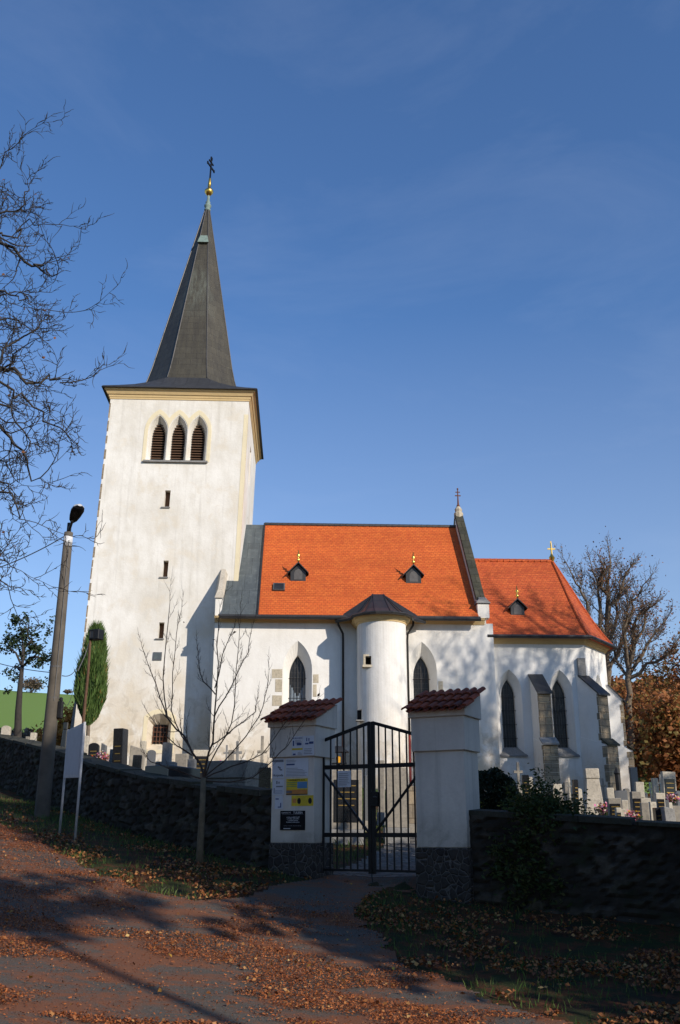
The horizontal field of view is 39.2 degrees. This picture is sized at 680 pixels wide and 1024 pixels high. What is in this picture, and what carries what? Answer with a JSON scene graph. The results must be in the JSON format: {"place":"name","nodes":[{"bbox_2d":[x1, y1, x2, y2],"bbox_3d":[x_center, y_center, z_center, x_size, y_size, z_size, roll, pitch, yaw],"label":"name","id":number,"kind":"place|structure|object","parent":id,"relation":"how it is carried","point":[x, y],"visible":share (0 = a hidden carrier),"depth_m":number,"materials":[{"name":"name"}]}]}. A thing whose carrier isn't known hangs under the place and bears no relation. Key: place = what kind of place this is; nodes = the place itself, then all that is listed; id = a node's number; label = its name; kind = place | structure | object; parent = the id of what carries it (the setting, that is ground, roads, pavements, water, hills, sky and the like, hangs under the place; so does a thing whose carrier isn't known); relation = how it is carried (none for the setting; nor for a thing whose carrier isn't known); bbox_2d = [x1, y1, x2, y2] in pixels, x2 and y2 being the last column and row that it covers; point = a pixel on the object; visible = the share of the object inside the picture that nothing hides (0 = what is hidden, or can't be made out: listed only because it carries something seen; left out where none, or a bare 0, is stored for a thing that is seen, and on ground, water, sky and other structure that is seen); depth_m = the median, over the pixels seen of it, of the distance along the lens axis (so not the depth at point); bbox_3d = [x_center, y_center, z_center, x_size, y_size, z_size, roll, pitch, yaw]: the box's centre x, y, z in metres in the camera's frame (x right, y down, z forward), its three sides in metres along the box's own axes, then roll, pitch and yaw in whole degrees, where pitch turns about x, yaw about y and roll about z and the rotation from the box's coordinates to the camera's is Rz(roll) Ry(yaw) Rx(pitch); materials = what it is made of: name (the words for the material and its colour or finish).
{"place":"outdoors","nodes":[
{"label":"outdoors","id":0,"kind":"place"},
{"bbox_2d":[0,824,573,1023],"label":"road","id":1,"kind":"structure","parent":0,"point":[147,1007],"depth_m":9.74,"materials":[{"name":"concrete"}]},
{"bbox_2d":[0,817,647,1023],"bbox_3d":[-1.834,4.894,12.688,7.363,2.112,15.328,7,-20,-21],"label":"fallen leaves","id":2,"kind":"object","parent":1,"relation":"on","point":[129,1019],"visible":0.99,"depth_m":9.75,"materials":[{"name":"plant"}]},
{"bbox_2d":[0,778,679,1023],"bbox_3d":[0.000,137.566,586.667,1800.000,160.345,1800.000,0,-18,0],"label":"ground","id":3,"kind":"structure","parent":0,"point":[641,932],"depth_m":11.75,"materials":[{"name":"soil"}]},
{"bbox_2d":[1,726,11,734],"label":"gravestone","id":4,"kind":"object","parent":3,"relation":"on","point":[6,730],"visible":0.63,"depth_m":29.33,"materials":[{"name":"stone"}]},
{"bbox_2d":[11,727,38,737],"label":"brown shrub","id":5,"kind":"object","parent":3,"relation":"on","point":[27,732],"visible":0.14,"depth_m":67.83,"materials":[{"name":"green plant"}]},
{"bbox_2d":[0,611,54,737],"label":"pollard tree","id":6,"kind":"object","parent":3,"relation":"on","point":[15,620],"visible":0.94,"depth_m":29.97,"materials":[{"name":"green plant"}]},
{"bbox_2d":[30,733,36,740],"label":"gravestone","id":7,"kind":"object","parent":3,"relation":"on","point":[33,736],"visible":0.21,"depth_m":28.29,"materials":[{"name":"stone"}]},
{"bbox_2d":[29,718,64,741],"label":"autumn bush","id":8,"kind":"object","parent":3,"relation":"on","point":[39,734],"visible":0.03,"depth_m":61.97,"materials":[{"name":"brown plant"}]},
{"bbox_2d":[36,701,73,745],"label":"autumn bush","id":9,"kind":"object","parent":3,"relation":"on","point":[68,717],"visible":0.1,"depth_m":60.21,"materials":[{"name":"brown plant"}]},
{"bbox_2d":[34,504,83,817],"bbox_3d":[-5.855,3.239,20.038,0.374,7.018,0.794,14,-23,-35],"label":"street lamp","id":10,"kind":"object","parent":3,"relation":"on","point":[54,709],"visible":0.98,"depth_m":19.95,"materials":[{"name":"concrete"}]},
{"bbox_2d":[0,536,63,567],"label":"wire","id":11,"kind":"object","parent":10,"relation":"attached to","point":[33,552],"visible":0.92,"depth_m":19.89,"materials":[{"name":"black metal"}]},
{"bbox_2d":[61,722,67,746],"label":"gravestone","id":12,"kind":"object","parent":3,"relation":"on","point":[64,735],"visible":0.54,"depth_m":33.20,"materials":[{"name":"black stone"}]},
{"bbox_2d":[0,100,134,652],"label":"walnut tree","id":13,"kind":"object","parent":3,"relation":"on","point":[4,369],"visible":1,"depth_m":13.24,"materials":[{"name":"brown plant"}]},
{"bbox_2d":[58,722,85,839],"bbox_3d":[-4.729,4.850,16.777,0.045,2.176,1.082,10,-21,-28],"label":"notice board","id":14,"kind":"object","parent":3,"relation":"on","point":[73,764],"visible":0.84,"depth_m":16.84,"materials":[{"name":"grey metal"}]},
{"bbox_2d":[84,736,89,754],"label":"gravestone","id":15,"kind":"object","parent":3,"relation":"on","point":[86,742],"visible":0.23,"depth_m":29.18,"materials":[{"name":"stone"}]},
{"bbox_2d":[78,629,103,722],"bbox_3d":[-6.452,5.040,23.829,0.986,4.164,0.285,-14,-23,36],"label":"floodlight mast","id":16,"kind":"object","parent":3,"relation":"on","point":[96,634],"visible":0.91,"depth_m":24.10,"materials":[{"name":"brown metal"}]},
{"bbox_2d":[72,620,110,740],"bbox_3d":[-10.215,7.357,39.026,1.605,6.105,1.658,0,-18,0],"label":"juniper","id":17,"kind":"object","parent":3,"relation":"on","point":[97,687],"visible":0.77,"depth_m":38.75,"materials":[{"name":"green plant"}]},
{"bbox_2d":[88,743,99,756],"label":"gravestone","id":18,"kind":"object","parent":3,"relation":"on","point":[93,749],"visible":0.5,"depth_m":25.23,"materials":[{"name":"stone"}]},
{"bbox_2d":[89,750,108,758],"bbox_3d":[-6.122,6.558,24.148,0.554,1.036,0.458,6,-20,-19],"label":"flower bouquet","id":19,"kind":"object","parent":3,"relation":"on","point":[99,754],"visible":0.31,"depth_m":24.24,"materials":[{"name":"pink plant"}]},
{"bbox_2d":[101,743,106,753],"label":"gravestone","id":20,"kind":"object","parent":3,"relation":"on","point":[103,747],"visible":0.21,"depth_m":25.53,"materials":[{"name":"stone"}]},
{"bbox_2d":[112,728,127,764],"bbox_3d":[-5.053,6.024,21.814,0.273,2.079,0.748,-4,-19,7],"label":"gravestone","id":21,"kind":"object","parent":3,"relation":"on","point":[120,744],"visible":0.45,"depth_m":21.90,"materials":[{"name":"stone"}]},
{"bbox_2d":[0,734,271,867],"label":"churchyard wall","id":22,"kind":"structure","parent":3,"relation":"on","point":[164,808],"depth_m":17.48,"materials":[{"name":"stone"}]},
{"bbox_2d":[129,745,144,769],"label":"gravestone","id":23,"kind":"object","parent":3,"relation":"on","point":[134,750],"visible":0.21,"depth_m":22.67,"materials":[{"name":"grey stone"}]},
{"bbox_2d":[132,755,142,767],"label":"gravestone","id":24,"kind":"object","parent":3,"relation":"on","point":[137,761],"visible":0.13,"depth_m":21.07,"materials":[{"name":"stone"}]},
{"bbox_2d":[140,741,146,769],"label":"gravestone","id":25,"kind":"object","parent":3,"relation":"on","point":[144,744],"visible":0.23,"depth_m":26.23,"materials":[{"name":"stone"}]},
{"bbox_2d":[146,750,155,765],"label":"gravestone","id":26,"kind":"object","parent":3,"relation":"on","point":[151,755],"visible":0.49,"depth_m":23.72,"materials":[{"name":"stone"}]},
{"bbox_2d":[155,743,176,765],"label":"gravestone","id":27,"kind":"object","parent":3,"relation":"on","point":[167,748],"visible":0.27,"depth_m":20.12,"materials":[{"name":"grey stone"}]},
{"bbox_2d":[145,765,199,778],"bbox_3d":[-3.319,5.894,18.714,0.577,1.705,1.060,-11,-23,26],"label":"gravestone","id":28,"kind":"object","parent":3,"relation":"on","point":[159,769],"visible":0.2,"depth_m":18.62,"materials":[{"name":"black stone"}]},
{"bbox_2d":[175,754,188,766],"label":"gravestone","id":29,"kind":"object","parent":3,"relation":"on","point":[181,760],"visible":0.19,"depth_m":23.19,"materials":[{"name":"grey stone"}]},
{"bbox_2d":[187,759,196,767],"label":"gravestone","id":30,"kind":"object","parent":3,"relation":"on","point":[191,763],"visible":0.17,"depth_m":20.77,"materials":[{"name":"stone"}]},
{"bbox_2d":[193,750,210,777],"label":"gravestone","id":31,"kind":"object","parent":3,"relation":"on","point":[201,755],"visible":0.13,"depth_m":25.13,"materials":[{"name":"stone"}]},
{"bbox_2d":[137,569,322,864],"bbox_3d":[-1.898,3.210,15.564,3.308,5.190,1.625,0,-18,0],"label":"young linden","id":32,"kind":"object","parent":3,"relation":"on","point":[200,845],"visible":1,"depth_m":15.40,"materials":[{"name":"brown plant"}]},
{"bbox_2d":[205,760,267,786],"bbox_3d":[-2.025,5.855,18.499,0.858,1.939,1.060,-7,-20,19],"label":"gravestone","id":33,"kind":"object","parent":3,"relation":"on","point":[234,773],"visible":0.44,"depth_m":18.28,"materials":[{"name":"stone"}]},
{"bbox_2d":[233,741,241,759],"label":"gravestone","id":34,"kind":"object","parent":3,"relation":"on","point":[237,752],"visible":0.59,"depth_m":26.21,"materials":[{"name":"stone"}]},
{"bbox_2d":[257,736,266,762],"bbox_3d":[-1.984,6.722,24.095,0.246,2.080,0.147,1,-17,-2],"label":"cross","id":35,"kind":"object","parent":3,"relation":"on","point":[261,751],"visible":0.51,"depth_m":24.27,"materials":[{"name":"stone"}]},
{"bbox_2d":[258,767,271,787],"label":"gravestone","id":36,"kind":"object","parent":3,"relation":"on","point":[265,775],"visible":0.15,"depth_m":17.19,"materials":[{"name":"stone"}]},
{"bbox_2d":[260,697,342,879],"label":"gate pillar","id":37,"kind":"structure","parent":3,"relation":"on","point":[298,853],"depth_m":15.22,"materials":[{"name":"paint"}]},
{"bbox_2d":[272,758,283,778],"bbox_3d":[-1.002,4.146,15.429,0.224,0.317,0.007,-9,-21,26],"label":"poster","id":38,"kind":"object","parent":37,"relation":"attached to","point":[278,769],"visible":1,"depth_m":15.43,"materials":[{"name":"paper"}]},
{"bbox_2d":[273,779,283,794],"bbox_3d":[-0.990,4.423,15.330,0.208,0.242,0.006,-9,-21,25],"label":"poster","id":39,"kind":"object","parent":37,"relation":"attached to","point":[278,786],"visible":1,"depth_m":15.33,"materials":[{"name":"paper"}]},
{"bbox_2d":[275,795,282,808],"bbox_3d":[-0.980,4.641,15.251,0.147,0.208,0.006,-9,-21,25],"label":"poster","id":40,"kind":"object","parent":37,"relation":"attached to","point":[278,801],"visible":1,"depth_m":15.25,"materials":[{"name":"paper"}]},
{"bbox_2d":[280,811,304,829],"bbox_3d":[-0.748,4.866,15.047,0.447,0.290,0.015,-9,-21,26],"label":"advertising sign","id":41,"kind":"object","parent":37,"relation":"attached to","point":[292,820],"visible":1,"depth_m":15.04,"materials":[{"name":"black"}]},
{"bbox_2d":[285,758,307,776],"bbox_3d":[-0.691,4.090,15.280,0.417,0.290,0.008,-9,-21,25],"label":"poster","id":42,"kind":"object","parent":37,"relation":"attached to","point":[296,767],"visible":1,"depth_m":15.28,"materials":[{"name":"paper"}]},
{"bbox_2d":[286,778,307,794],"bbox_3d":[-0.686,4.373,15.183,0.390,0.248,0.008,-9,-21,26],"label":"poster","id":43,"kind":"object","parent":37,"relation":"attached to","point":[297,786],"visible":1,"depth_m":15.18,"materials":[{"name":"yellow paper"}]},
{"bbox_2d":[292,736,302,755],"bbox_3d":[-0.688,3.763,15.346,0.194,0.298,0.008,-9,-21,26],"label":"poster","id":44,"kind":"object","parent":37,"relation":"attached to","point":[297,745],"visible":0.98,"depth_m":15.34,"materials":[{"name":"paper"}]},
{"bbox_2d":[291,795,312,805],"bbox_3d":[-0.595,4.561,15.071,0.396,0.160,0.008,-9,-21,25],"label":"poster","id":45,"kind":"object","parent":37,"relation":"attached to","point":[301,800],"visible":1,"depth_m":15.07,"materials":[{"name":"yellow paper"}]},
{"bbox_2d":[303,735,313,755],"bbox_3d":[-0.504,3.736,15.257,0.202,0.307,0.006,-9,-21,25],"label":"poster","id":46,"kind":"object","parent":37,"relation":"attached to","point":[308,745],"visible":1,"depth_m":15.26,"materials":[{"name":"paper"}]},
{"bbox_2d":[322,721,416,882],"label":"iron gate","id":47,"kind":"structure","parent":37,"relation":"attached to","point":[371,834],"depth_m":14.88,"materials":[{"name":"black metal"}]},
{"bbox_2d":[338,766,350,786],"bbox_3d":[0.067,4.202,15.144,0.230,0.320,0.012,-9,-21,26],"label":"notice plate","id":48,"kind":"object","parent":47,"relation":"hanging from","point":[344,778],"visible":1,"depth_m":15.13,"materials":[{"name":"paper"}]},
{"bbox_2d":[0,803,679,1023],"bbox_3d":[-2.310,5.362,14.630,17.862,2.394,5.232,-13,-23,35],"label":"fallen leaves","id":49,"kind":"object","parent":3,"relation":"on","point":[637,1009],"visible":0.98,"depth_m":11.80,"materials":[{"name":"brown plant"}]},
{"bbox_2d":[332,746,348,769],"bbox_3d":[-0.059,9.329,34.840,0.760,1.507,0.560,0,-18,0],"label":"grave lamp post","id":50,"kind":"object","parent":3,"relation":"on","point":[340,749],"visible":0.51,"depth_m":34.84,"materials":[{"name":"metal"}]},
{"bbox_2d":[331,770,363,844],"bbox_3d":[0.126,6.396,20.230,0.775,1.785,0.374,2,-20,-4],"label":"gravestone","id":51,"kind":"object","parent":3,"relation":"on","point":[347,809],"visible":0.55,"depth_m":20.17,"materials":[{"name":"grey stone"}]},
{"bbox_2d":[70,156,635,805],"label":"church","id":52,"kind":"structure","parent":3,"relation":"on","point":[378,622],"depth_m":43.93,"materials":[{"name":"paint"}]},
{"bbox_2d":[362,775,367,831],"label":"gravestone","id":53,"kind":"object","parent":3,"relation":"on","point":[366,801],"visible":0.11,"depth_m":21.91,"materials":[{"name":"stone"}]},
{"bbox_2d":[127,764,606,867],"bbox_3d":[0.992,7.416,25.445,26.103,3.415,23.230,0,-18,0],"label":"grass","id":54,"kind":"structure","parent":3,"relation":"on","point":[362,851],"depth_m":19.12,"materials":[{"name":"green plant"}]},
{"bbox_2d":[377,760,384,825],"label":"gravestone","id":55,"kind":"object","parent":3,"relation":"on","point":[382,793],"visible":0.55,"depth_m":22.93,"materials":[{"name":"grey stone"}]},
{"bbox_2d":[383,767,409,843],"bbox_3d":[1.218,6.476,20.617,0.532,1.820,0.748,1,-19,0],"label":"gravestone","id":56,"kind":"object","parent":3,"relation":"on","point":[396,798],"visible":0.43,"depth_m":20.51,"materials":[{"name":"grey stone"}]},
{"bbox_2d":[408,786,416,832],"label":"gravestone","id":57,"kind":"object","parent":3,"relation":"on","point":[411,807],"visible":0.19,"depth_m":21.89,"materials":[{"name":"stone"}]},
{"bbox_2d":[401,687,485,904],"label":"gate pillar","id":58,"kind":"structure","parent":3,"relation":"on","point":[445,739],"depth_m":14.13,"materials":[{"name":"paint"}]},
{"bbox_2d":[478,767,519,809],"bbox_3d":[2.646,5.265,16.374,1.065,1.745,1.080,0,-18,0],"label":"clipped evergreen","id":59,"kind":"object","parent":3,"relation":"on","point":[491,779],"visible":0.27,"depth_m":16.19,"materials":[{"name":"green plant"}]},
{"bbox_2d":[513,762,522,792],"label":"gravestone","id":60,"kind":"object","parent":3,"relation":"on","point":[517,771],"visible":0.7,"depth_m":31.86,"materials":[{"name":"stone"}]},
{"bbox_2d":[521,775,529,798],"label":"gravestone","id":61,"kind":"object","parent":3,"relation":"on","point":[524,778],"visible":0.24,"depth_m":29.80,"materials":[{"name":"stone"}]},
{"bbox_2d":[481,763,599,916],"bbox_3d":[3.025,4.939,13.816,2.085,2.554,1.581,0,-18,0],"label":"leafy shrub","id":62,"kind":"object","parent":3,"relation":"on","point":[535,803],"visible":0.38,"depth_m":13.51,"materials":[{"name":"green plant"}]},
{"bbox_2d":[551,784,561,796],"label":"gravestone","id":63,"kind":"object","parent":3,"relation":"on","point":[557,786],"visible":0.19,"depth_m":28.76,"materials":[{"name":"stone"}]},
{"bbox_2d":[563,782,570,802],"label":"gravestone","id":64,"kind":"object","parent":3,"relation":"on","point":[565,788],"visible":0.18,"depth_m":33.54,"materials":[{"name":"grey stone"}]},
{"bbox_2d":[469,809,679,927],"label":"churchyard wall","id":65,"kind":"structure","parent":3,"relation":"on","point":[622,868],"depth_m":13.09,"materials":[{"name":"stone"}]},
{"bbox_2d":[572,779,580,813],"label":"gravestone","id":66,"kind":"object","parent":3,"relation":"on","point":[575,786],"visible":0.49,"depth_m":27.79,"materials":[{"name":"stone"}]},
{"bbox_2d":[578,788,583,812],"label":"gravestone","id":67,"kind":"object","parent":3,"relation":"on","point":[580,792],"visible":0.29,"depth_m":28.67,"materials":[{"name":"stone"}]},
{"bbox_2d":[584,768,603,814],"bbox_3d":[6.119,7.083,22.937,0.471,1.762,0.337,-2,-18,4],"label":"gravestone","id":68,"kind":"object","parent":3,"relation":"on","point":[592,784],"visible":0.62,"depth_m":22.96,"materials":[{"name":"stone"}]},
{"bbox_2d":[588,801,607,814],"bbox_3d":[6.043,7.085,21.947,0.573,0.911,0.668,0,-18,0],"label":"flower bouquet","id":69,"kind":"object","parent":3,"relation":"on","point":[600,810],"visible":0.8,"depth_m":21.92,"materials":[{"name":"pink plant"}]},
{"bbox_2d":[600,778,606,803],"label":"gravestone","id":70,"kind":"object","parent":3,"relation":"on","point":[604,798],"visible":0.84,"depth_m":34.54,"materials":[{"name":"stone"}]},
{"bbox_2d":[554,526,665,685],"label":"bare linden","id":71,"kind":"object","parent":3,"relation":"on","point":[598,573],"visible":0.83,"depth_m":62.89,"materials":[{"name":"brown plant"}]},
{"bbox_2d":[606,788,614,797],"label":"gravestone","id":72,"kind":"object","parent":3,"relation":"on","point":[609,792],"visible":0.21,"depth_m":24.87,"materials":[{"name":"stone"}]},
{"bbox_2d":[607,798,621,815],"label":"gravestone","id":73,"kind":"object","parent":3,"relation":"on","point":[613,804],"visible":0.35,"depth_m":21.42,"materials":[{"name":"grey stone"}]},
{"bbox_2d":[615,808,621,815],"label":"gravestone","id":74,"kind":"object","parent":3,"relation":"on","point":[617,811],"visible":0.26,"depth_m":20.16,"materials":[{"name":"stone"}]},
{"bbox_2d":[614,767,628,807],"bbox_3d":[8.432,8.646,28.737,0.390,1.848,0.340,-1,-18,-2],"label":"gravestone","id":75,"kind":"object","parent":3,"relation":"on","point":[620,793],"visible":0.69,"depth_m":28.74,"materials":[{"name":"grey stone"}]},
{"bbox_2d":[621,800,628,816],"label":"gravestone","id":76,"kind":"object","parent":3,"relation":"on","point":[624,803],"visible":0.16,"depth_m":22.28,"materials":[{"name":"stone"}]},
{"bbox_2d":[623,788,630,813],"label":"gravestone","id":77,"kind":"object","parent":3,"relation":"on","point":[628,791],"visible":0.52,"depth_m":29.65,"materials":[{"name":"grey stone"}]},
{"bbox_2d":[629,767,637,791],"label":"gravestone","id":78,"kind":"object","parent":3,"relation":"on","point":[633,774],"visible":0.25,"depth_m":36.60,"materials":[{"name":"stone"}]},
{"bbox_2d":[624,808,642,820],"bbox_3d":[6.102,6.561,19.716,0.416,0.825,0.431,11,-22,-31],"label":"flower bouquet","id":79,"kind":"object","parent":3,"relation":"on","point":[628,814],"visible":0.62,"depth_m":19.77,"materials":[{"name":"pink plant"}]},
{"bbox_2d":[629,792,641,819],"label":"gravestone","id":80,"kind":"object","parent":3,"relation":"on","point":[635,800],"visible":0.41,"depth_m":20.77,"materials":[{"name":"grey stone"}]},
{"bbox_2d":[608,674,663,781],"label":"autumn tree","id":81,"kind":"object","parent":3,"relation":"on","point":[638,709],"visible":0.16,"depth_m":57.54,"materials":[{"name":"brown plant"}]},
{"bbox_2d":[600,573,679,763],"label":"bare linden","id":82,"kind":"object","parent":3,"relation":"on","point":[628,655],"visible":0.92,"depth_m":57.84,"materials":[{"name":"brown plant"}]},
{"bbox_2d":[630,782,650,809],"bbox_3d":[8.736,8.607,27.696,0.619,1.469,0.340,-1,-18,6],"label":"gravestone","id":83,"kind":"object","parent":3,"relation":"on","point":[639,786],"visible":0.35,"depth_m":27.76,"materials":[{"name":"stone"}]},
{"bbox_2d":[610,672,679,777],"bbox_3d":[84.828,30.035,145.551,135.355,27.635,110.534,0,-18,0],"label":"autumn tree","id":84,"kind":"object","parent":3,"relation":"on","point":[619,681],"depth_m":168.60,"materials":[{"name":"plant"}]},
{"bbox_2d":[640,802,649,819],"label":"gravestone","id":85,"kind":"object","parent":3,"relation":"on","point":[644,811],"visible":0.29,"depth_m":20.34,"materials":[{"name":"grey stone"}]},
{"bbox_2d":[625,680,679,797],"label":"autumn tree","id":86,"kind":"object","parent":3,"relation":"on","point":[661,738],"visible":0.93,"depth_m":48.07,"materials":[{"name":"orange plant"}]},
{"bbox_2d":[648,802,656,819],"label":"gravestone","id":87,"kind":"object","parent":3,"relation":"on","point":[652,805],"visible":0.23,"depth_m":21.34,"materials":[{"name":"stone"}]},
{"bbox_2d":[651,778,658,801],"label":"gravestone","id":88,"kind":"object","parent":3,"relation":"on","point":[655,785],"visible":0.23,"depth_m":32.62,"materials":[{"name":"stone"}]},
{"bbox_2d":[633,622,679,706],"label":"autumn tree","id":89,"kind":"object","parent":3,"relation":"on","point":[676,673],"visible":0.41,"depth_m":62.09,"materials":[{"name":"brown plant"}]},
{"bbox_2d":[652,808,661,820],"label":"gravestone","id":90,"kind":"object","parent":3,"relation":"on","point":[657,816],"visible":0.3,"depth_m":19.75,"materials":[{"name":"stone"}]},
{"bbox_2d":[635,680,679,795],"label":"autumn tree","id":91,"kind":"object","parent":3,"relation":"on","point":[666,694],"visible":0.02,"depth_m":56.73,"materials":[{"name":"brown plant"}]},
{"bbox_2d":[654,793,664,815],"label":"gravestone","id":92,"kind":"object","parent":3,"relation":"on","point":[659,799],"visible":0.3,"depth_m":22.13,"materials":[{"name":"stone"}]},
{"bbox_2d":[660,772,676,805],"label":"gravestone","id":93,"kind":"object","parent":3,"relation":"on","point":[668,782],"visible":0.46,"depth_m":29.77,"materials":[{"name":"stone"}]},
{"bbox_2d":[661,807,675,820],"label":"gravestone","id":94,"kind":"object","parent":3,"relation":"on","point":[667,814],"visible":0.23,"depth_m":19.58,"materials":[{"name":"stone"}]},
{"bbox_2d":[665,792,679,821],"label":"flower bouquet","id":95,"kind":"object","parent":3,"relation":"on","point":[673,798],"visible":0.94,"depth_m":25.71,"materials":[{"name":"pink plant"}]},
{"bbox_2d":[0,690,679,793],"bbox_3d":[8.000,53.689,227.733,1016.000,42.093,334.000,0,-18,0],"label":"hill","id":96,"kind":"structure","parent":0,"point":[33,708],"depth_m":168.69,"materials":[{"name":"green plant"}]},
{"bbox_2d":[17,676,45,692],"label":"hilltop bush","id":97,"kind":"object","parent":96,"relation":"on","point":[34,684],"visible":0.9,"depth_m":203.39,"materials":[{"name":"brown plant"}]},
{"bbox_2d":[0,0,679,694],"label":"sky","id":98,"kind":"structure","parent":0,"point":[446,233],"materials":[{"name":"blue"}]},
{"bbox_2d":[331,789,417,877],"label":"path","id":99,"kind":"structure","parent":0,"point":[397,858],"depth_m":17.06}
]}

